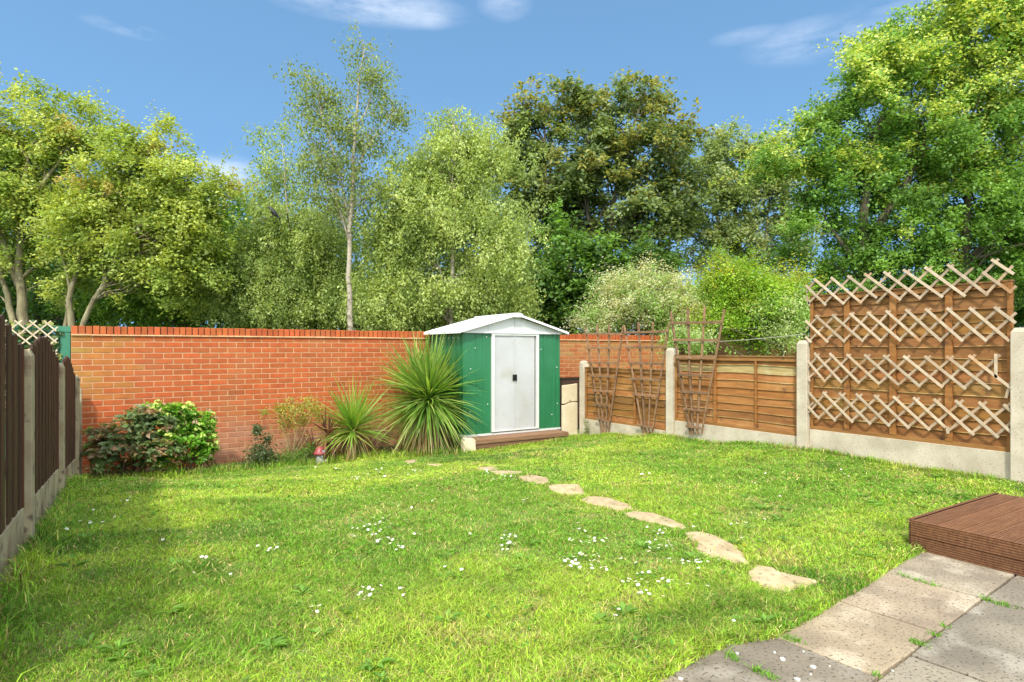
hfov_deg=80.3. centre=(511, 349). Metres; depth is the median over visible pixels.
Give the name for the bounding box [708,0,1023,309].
lime tree
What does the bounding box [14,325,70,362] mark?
green fence
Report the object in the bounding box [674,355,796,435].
fence panel
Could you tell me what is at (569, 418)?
concrete board
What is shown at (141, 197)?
plane tree
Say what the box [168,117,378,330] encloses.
birch tree
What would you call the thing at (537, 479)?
stepping stone
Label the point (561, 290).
young sycamore
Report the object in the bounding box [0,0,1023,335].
sky
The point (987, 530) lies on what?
timber deck
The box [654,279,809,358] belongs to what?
flowering shrub
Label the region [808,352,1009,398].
lattice strip
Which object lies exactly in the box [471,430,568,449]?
timber step
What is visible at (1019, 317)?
dark tree
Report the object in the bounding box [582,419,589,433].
ground shrub
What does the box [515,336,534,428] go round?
door
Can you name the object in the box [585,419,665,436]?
gravel board
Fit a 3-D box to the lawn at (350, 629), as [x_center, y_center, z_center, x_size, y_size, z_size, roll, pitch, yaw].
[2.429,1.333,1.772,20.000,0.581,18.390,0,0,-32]
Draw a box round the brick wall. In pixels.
[71,326,668,472]
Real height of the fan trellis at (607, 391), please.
1.790 m
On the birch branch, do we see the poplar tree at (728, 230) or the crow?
the crow
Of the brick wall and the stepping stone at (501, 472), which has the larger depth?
the brick wall
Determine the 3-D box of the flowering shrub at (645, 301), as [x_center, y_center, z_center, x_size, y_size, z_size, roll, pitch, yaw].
[3.110,-0.044,13.727,4.160,4.289,2.799,0,0,0]
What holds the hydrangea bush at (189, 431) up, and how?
on the lawn at (350, 629)
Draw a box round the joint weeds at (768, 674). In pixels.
[721,570,1022,681]
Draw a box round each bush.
[79,405,187,477]
[134,399,219,471]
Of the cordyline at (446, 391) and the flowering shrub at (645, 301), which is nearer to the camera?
the cordyline at (446, 391)
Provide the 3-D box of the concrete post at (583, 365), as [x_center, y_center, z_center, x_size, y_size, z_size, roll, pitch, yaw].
[1.214,0.895,10.219,0.120,1.409,0.105,0,0,-32]
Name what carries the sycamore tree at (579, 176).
on the ground
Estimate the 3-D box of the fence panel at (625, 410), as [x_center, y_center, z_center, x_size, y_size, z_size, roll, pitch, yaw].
[1.734,0.728,9.394,0.064,0.868,1.841,0,0,-32]
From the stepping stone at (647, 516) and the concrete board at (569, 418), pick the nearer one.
the stepping stone at (647, 516)
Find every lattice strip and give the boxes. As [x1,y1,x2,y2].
[805,258,1016,305]
[805,306,1016,342]
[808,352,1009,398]
[808,391,1009,437]
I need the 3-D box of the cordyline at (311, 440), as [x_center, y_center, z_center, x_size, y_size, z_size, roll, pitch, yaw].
[-2.834,1.371,8.601,0.434,0.516,0.359,0,0,13]
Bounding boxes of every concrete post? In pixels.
[24,349,34,542]
[59,363,64,491]
[75,375,79,474]
[80,387,81,475]
[579,361,588,433]
[666,348,678,435]
[797,340,809,449]
[1010,328,1023,483]
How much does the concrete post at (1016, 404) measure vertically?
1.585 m
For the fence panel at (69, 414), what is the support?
on the gravel board at (70, 469)
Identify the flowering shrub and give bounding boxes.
[560,252,715,354]
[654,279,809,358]
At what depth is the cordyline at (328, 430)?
8.63 m
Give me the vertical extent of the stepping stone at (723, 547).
0.065 m
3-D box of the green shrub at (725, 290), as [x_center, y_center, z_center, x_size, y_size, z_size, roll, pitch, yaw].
[4.586,-0.043,11.282,3.458,4.090,2.290,0,0,17]
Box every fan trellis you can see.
[583,324,623,433]
[622,322,669,433]
[670,306,725,434]
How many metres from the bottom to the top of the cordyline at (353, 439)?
1.356 m
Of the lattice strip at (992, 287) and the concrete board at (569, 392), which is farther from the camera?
the concrete board at (569, 392)
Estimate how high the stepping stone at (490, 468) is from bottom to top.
0.122 m
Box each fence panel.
[0,314,23,533]
[30,335,58,493]
[62,356,74,468]
[546,377,578,430]
[585,367,665,430]
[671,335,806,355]
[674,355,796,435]
[809,279,1014,451]
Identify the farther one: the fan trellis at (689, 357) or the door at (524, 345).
the door at (524, 345)
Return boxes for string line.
[693,334,803,342]
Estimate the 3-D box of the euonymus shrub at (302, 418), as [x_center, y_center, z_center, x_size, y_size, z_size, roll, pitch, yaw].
[-3.041,1.081,8.569,0.859,1.047,0.666,0,0,10]
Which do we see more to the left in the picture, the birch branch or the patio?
the birch branch
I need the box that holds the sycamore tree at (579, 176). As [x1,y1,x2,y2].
[485,66,731,333]
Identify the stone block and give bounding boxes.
[461,437,475,451]
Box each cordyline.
[305,371,402,460]
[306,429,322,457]
[312,407,343,458]
[361,323,486,457]
[367,331,447,439]
[440,370,471,446]
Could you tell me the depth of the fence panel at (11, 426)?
3.14 m
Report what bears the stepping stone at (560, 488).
on the lawn at (350, 629)
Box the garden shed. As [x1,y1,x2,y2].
[424,313,568,437]
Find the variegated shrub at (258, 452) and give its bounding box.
[236,423,282,465]
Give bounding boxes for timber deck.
[908,492,1023,575]
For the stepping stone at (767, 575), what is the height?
0.058 m
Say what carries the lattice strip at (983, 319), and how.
attached to the fence panel at (950, 392)
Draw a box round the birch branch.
[261,213,291,235]
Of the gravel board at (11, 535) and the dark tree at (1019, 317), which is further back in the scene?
the dark tree at (1019, 317)
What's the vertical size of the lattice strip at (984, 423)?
0.330 m
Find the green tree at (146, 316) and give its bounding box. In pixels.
[31,185,265,327]
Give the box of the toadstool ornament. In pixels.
[313,446,326,463]
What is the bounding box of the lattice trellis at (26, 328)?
[5,320,57,353]
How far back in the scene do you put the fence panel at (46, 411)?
4.54 m
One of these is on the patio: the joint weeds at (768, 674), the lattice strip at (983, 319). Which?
the joint weeds at (768, 674)
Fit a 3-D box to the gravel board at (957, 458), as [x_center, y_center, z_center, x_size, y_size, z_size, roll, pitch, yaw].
[3.855,1.147,6.047,0.050,0.505,1.846,0,0,-32]
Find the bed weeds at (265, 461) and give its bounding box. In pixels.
[87,442,461,478]
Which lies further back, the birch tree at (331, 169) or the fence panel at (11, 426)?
the birch tree at (331, 169)
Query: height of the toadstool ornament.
0.272 m
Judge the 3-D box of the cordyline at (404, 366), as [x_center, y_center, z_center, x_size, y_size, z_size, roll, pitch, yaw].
[-1.488,0.622,9.517,1.436,1.873,1.536,0,0,-32]
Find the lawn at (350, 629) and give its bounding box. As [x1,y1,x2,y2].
[0,429,1023,681]
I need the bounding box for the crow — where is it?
[267,206,279,219]
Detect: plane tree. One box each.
[0,62,123,333]
[12,99,263,327]
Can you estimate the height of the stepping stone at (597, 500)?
0.082 m
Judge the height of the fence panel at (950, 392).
1.507 m
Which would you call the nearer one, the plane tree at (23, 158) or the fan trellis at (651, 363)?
the fan trellis at (651, 363)
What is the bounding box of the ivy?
[5,320,64,359]
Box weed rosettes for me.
[54,452,966,681]
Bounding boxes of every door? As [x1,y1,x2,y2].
[495,336,514,429]
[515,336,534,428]
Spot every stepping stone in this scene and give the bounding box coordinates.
[478,466,497,470]
[489,470,522,473]
[517,475,549,484]
[549,484,584,494]
[582,496,631,511]
[625,511,684,528]
[686,531,747,564]
[748,565,817,595]
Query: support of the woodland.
on the ground
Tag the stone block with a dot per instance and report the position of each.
(469, 442)
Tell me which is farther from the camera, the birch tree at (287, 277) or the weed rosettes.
the birch tree at (287, 277)
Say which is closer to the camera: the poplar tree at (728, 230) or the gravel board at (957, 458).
the gravel board at (957, 458)
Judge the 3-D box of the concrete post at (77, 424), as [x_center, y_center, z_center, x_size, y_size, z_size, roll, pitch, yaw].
[-5.092,1.103,7.049,0.116,1.595,0.120,0,0,-32]
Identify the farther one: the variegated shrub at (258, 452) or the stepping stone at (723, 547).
the variegated shrub at (258, 452)
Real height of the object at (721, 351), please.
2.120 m
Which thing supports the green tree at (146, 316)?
on the ground
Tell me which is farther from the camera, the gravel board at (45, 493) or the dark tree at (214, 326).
the dark tree at (214, 326)
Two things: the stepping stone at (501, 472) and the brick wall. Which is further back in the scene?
the brick wall
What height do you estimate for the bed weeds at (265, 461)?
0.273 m
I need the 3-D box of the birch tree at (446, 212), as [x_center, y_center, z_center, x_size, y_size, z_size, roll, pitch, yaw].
[-1.475,-1.810,13.144,5.188,7.624,3.422,0,0,-9]
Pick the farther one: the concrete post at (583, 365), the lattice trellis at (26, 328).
the concrete post at (583, 365)
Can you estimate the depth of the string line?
7.55 m
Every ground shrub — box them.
[269,441,316,464]
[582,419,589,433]
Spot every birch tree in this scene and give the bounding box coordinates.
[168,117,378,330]
[268,16,429,329]
[323,99,554,331]
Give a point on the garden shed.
(512, 360)
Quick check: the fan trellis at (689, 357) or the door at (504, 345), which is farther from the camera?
the door at (504, 345)
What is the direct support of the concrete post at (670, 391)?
on the lawn at (350, 629)
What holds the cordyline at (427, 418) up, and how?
on the lawn at (350, 629)
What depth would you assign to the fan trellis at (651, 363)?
8.86 m
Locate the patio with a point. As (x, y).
(871, 627)
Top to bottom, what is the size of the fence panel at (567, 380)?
1.005 m
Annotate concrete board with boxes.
[561,402,576,434]
[562,383,576,403]
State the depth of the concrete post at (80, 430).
7.53 m
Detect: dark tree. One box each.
[0,220,198,335]
[201,226,602,332]
[788,256,1023,335]
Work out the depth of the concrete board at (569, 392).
10.21 m
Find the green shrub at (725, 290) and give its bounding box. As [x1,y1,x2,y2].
[668,237,828,355]
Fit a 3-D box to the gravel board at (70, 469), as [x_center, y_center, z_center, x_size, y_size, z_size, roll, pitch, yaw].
[-4.555,1.516,6.194,0.050,0.768,1.896,0,0,-32]
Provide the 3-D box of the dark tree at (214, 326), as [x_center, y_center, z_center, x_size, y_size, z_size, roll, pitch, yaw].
[-3.259,-0.832,17.466,12.618,5.666,4.700,0,0,1]
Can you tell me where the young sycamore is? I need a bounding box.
[510,196,695,333]
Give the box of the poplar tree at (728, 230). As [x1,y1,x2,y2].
[652,113,831,296]
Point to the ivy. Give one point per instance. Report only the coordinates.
(26, 345)
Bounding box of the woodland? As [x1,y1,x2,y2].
[3,223,1023,338]
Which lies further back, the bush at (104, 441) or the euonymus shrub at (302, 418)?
the euonymus shrub at (302, 418)
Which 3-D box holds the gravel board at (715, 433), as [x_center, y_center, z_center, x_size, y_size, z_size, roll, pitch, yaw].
[2.793,1.248,7.721,0.050,0.505,1.861,0,0,-32]
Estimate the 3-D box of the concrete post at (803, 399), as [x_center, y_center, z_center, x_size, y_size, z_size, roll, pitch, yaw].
[3.317,0.650,6.875,0.130,1.500,0.125,0,0,-32]
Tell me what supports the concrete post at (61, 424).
on the lawn at (350, 629)
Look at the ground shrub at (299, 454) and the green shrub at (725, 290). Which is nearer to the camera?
the ground shrub at (299, 454)
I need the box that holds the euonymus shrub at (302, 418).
[257,390,331,458]
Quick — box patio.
[657,552,1023,681]
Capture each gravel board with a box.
[0,508,23,572]
[35,469,58,523]
[65,459,74,482]
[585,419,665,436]
[675,420,796,447]
[810,429,1009,479]
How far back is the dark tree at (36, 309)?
17.34 m
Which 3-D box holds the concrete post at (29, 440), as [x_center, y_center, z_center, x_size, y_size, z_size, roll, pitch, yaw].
[-2.873,0.750,3.554,0.116,1.500,0.120,0,0,-32]

